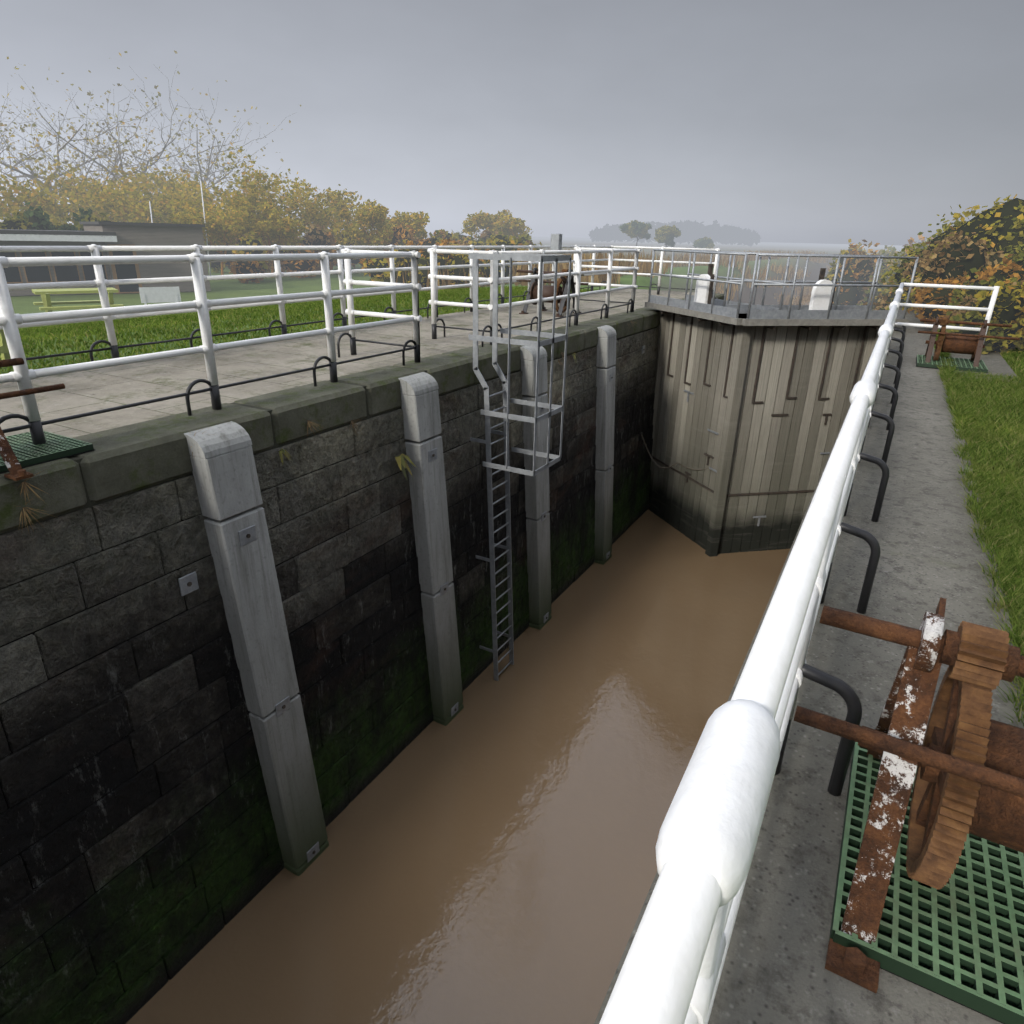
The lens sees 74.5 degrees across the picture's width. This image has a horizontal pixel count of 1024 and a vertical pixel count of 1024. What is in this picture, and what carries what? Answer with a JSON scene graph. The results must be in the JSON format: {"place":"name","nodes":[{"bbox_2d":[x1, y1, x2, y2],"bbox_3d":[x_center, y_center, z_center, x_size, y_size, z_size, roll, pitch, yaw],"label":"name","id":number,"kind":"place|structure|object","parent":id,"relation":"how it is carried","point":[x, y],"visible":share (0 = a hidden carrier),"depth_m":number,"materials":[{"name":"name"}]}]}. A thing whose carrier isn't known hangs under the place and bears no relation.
{"place":"outdoors","nodes":[
{"label":"outdoors","id":0,"kind":"place"},
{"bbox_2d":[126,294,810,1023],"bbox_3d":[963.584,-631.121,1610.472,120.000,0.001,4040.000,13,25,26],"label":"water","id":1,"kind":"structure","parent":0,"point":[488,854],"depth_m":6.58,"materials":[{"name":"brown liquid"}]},
{"bbox_2d":[0,285,1023,725],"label":"grass","id":2,"kind":"structure","parent":0,"point":[984,405],"depth_m":6.39,"materials":[{"name":"green plant"}]},
{"bbox_2d":[0,0,1023,245],"label":"sky","id":3,"kind":"structure","parent":0,"point":[784,121],"materials":[{"name":"grey"}]},
{"bbox_2d":[1,232,1023,654],"bbox_3d":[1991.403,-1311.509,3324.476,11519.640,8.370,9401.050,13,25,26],"label":"ground","id":4,"kind":"structure","parent":0,"point":[219,290],"depth_m":35.92,"materials":[{"name":"green plant"}]},
{"bbox_2d":[0,202,110,230],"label":"hedge","id":5,"kind":"object","parent":4,"relation":"on","point":[36,219],"visible":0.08,"depth_m":27.18,"materials":[{"name":"green plant"}]},
{"bbox_2d":[0,221,210,295],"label":"building","id":6,"kind":"structure","parent":4,"relation":"on","point":[127,234],"depth_m":24.56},
{"bbox_2d":[0,181,210,359],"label":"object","id":7,"kind":"object","parent":4,"relation":"on","point":[157,294],"visible":0.57,"depth_m":15.39,"materials":[{"name":"yellow wood"}]},
{"bbox_2d":[0,51,300,223],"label":"thin birch trees","id":8,"kind":"object","parent":4,"relation":"on","point":[29,158],"visible":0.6,"depth_m":54.68,"materials":[{"name":"yellow plant"}]},
{"bbox_2d":[0,142,532,277],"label":"autumn trees","id":9,"kind":"object","parent":4,"relation":"on","point":[178,203],"visible":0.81,"depth_m":39.22,"materials":[{"name":"yellow plant"}]},
{"bbox_2d":[0,289,723,1023],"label":"lock wall","id":10,"kind":"structure","parent":4,"relation":"on","point":[140,857],"depth_m":5.34,"materials":[{"name":"stone"}]},
{"bbox_2d":[0,358,94,480],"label":"winch","id":11,"kind":"object","parent":10,"relation":"on","point":[19,452],"visible":0.91,"depth_m":3.93,"materials":[{"name":"orange paint"}]},
{"bbox_2d":[0,244,720,444],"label":"quay railings","id":12,"kind":"object","parent":10,"relation":"on","point":[12,322],"visible":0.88,"depth_m":6.48,"materials":[{"name":"white metal"}]},
{"bbox_2d":[17,320,707,595],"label":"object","id":13,"kind":"object","parent":10,"relation":"attached to","point":[188,583],"depth_m":4.85,"materials":[{"name":"green plant"}]},
{"bbox_2d":[184,325,616,875],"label":"fender posts","id":14,"kind":"object","parent":10,"relation":"attached to","point":[224,471],"visible":0.93,"depth_m":6.11,"materials":[{"name":"wood"}]},
{"bbox_2d":[468,252,571,680],"bbox_3d":[0.000,-0.125,8.101,0.910,5.572,0.724,13,25,26],"label":"access ladder","id":15,"kind":"object","parent":10,"relation":"attached to","point":[495,340],"visible":0.99,"depth_m":7.59,"materials":[{"name":"grey metal"}]},
{"bbox_2d":[516,233,587,316],"bbox_3d":[0.645,-4.323,12.220,1.228,1.360,1.593,-8,24,-23],"label":"winch","id":16,"kind":"object","parent":10,"relation":"on","point":[556,244],"visible":0.66,"depth_m":12.14,"materials":[{"name":"black metal"}]},
{"bbox_2d":[203,222,541,289],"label":"bank scrub","id":17,"kind":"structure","parent":4,"relation":"on","point":[316,236],"depth_m":32.58,"materials":[{"name":"yellow plant"}]},
{"bbox_2d":[388,243,834,304],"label":"reeds","id":18,"kind":"object","parent":4,"relation":"on","point":[644,267],"visible":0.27,"depth_m":46.98,"materials":[{"name":"green plant"}]},
{"bbox_2d":[619,220,714,254],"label":"trees","id":19,"kind":"object","parent":4,"relation":"on","point":[640,229],"visible":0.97,"depth_m":107.42,"materials":[{"name":"green plant"}]},
{"bbox_2d":[588,220,760,246],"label":"woodland","id":20,"kind":"object","parent":4,"relation":"on","point":[692,232],"visible":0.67,"depth_m":293.94,"materials":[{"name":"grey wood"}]},
{"bbox_2d":[644,302,908,556],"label":"lock gate","id":21,"kind":"structure","parent":4,"relation":"on","point":[749,414],"depth_m":12.11,"materials":[{"name":"grey wood"}]},
{"bbox_2d":[648,249,918,318],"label":"gate walkway","id":22,"kind":"structure","parent":21,"relation":"on","point":[820,306],"depth_m":11.10,"materials":[{"name":"grey metal"}]},
{"bbox_2d":[594,306,1023,1023],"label":"quay","id":23,"kind":"structure","parent":4,"relation":"on","point":[774,970],"depth_m":2.13,"materials":[{"name":"concrete"}]},
{"bbox_2d":[599,282,999,1023],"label":"quay railing","id":24,"kind":"object","parent":23,"relation":"on","point":[671,970],"visible":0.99,"depth_m":0.67,"materials":[{"name":"white metal"}]},
{"bbox_2d":[794,597,1023,1023],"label":"winch","id":25,"kind":"object","parent":23,"relation":"on","point":[929,892],"visible":1,"depth_m":1.33,"materials":[{"name":"orange paint"}]},
{"bbox_2d":[916,317,1019,372],"bbox_3d":[5.242,-1.963,7.808,0.986,0.529,0.770,13,25,26],"label":"winch","id":26,"kind":"object","parent":23,"relation":"on","point":[970,344],"visible":0.99,"depth_m":7.80,"materials":[{"name":"brown paint"}]},
{"bbox_2d":[824,194,1023,353],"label":"bank bushes","id":27,"kind":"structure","parent":4,"relation":"on","point":[985,247],"depth_m":11.35,"materials":[{"name":"yellow plant"}]}
]}

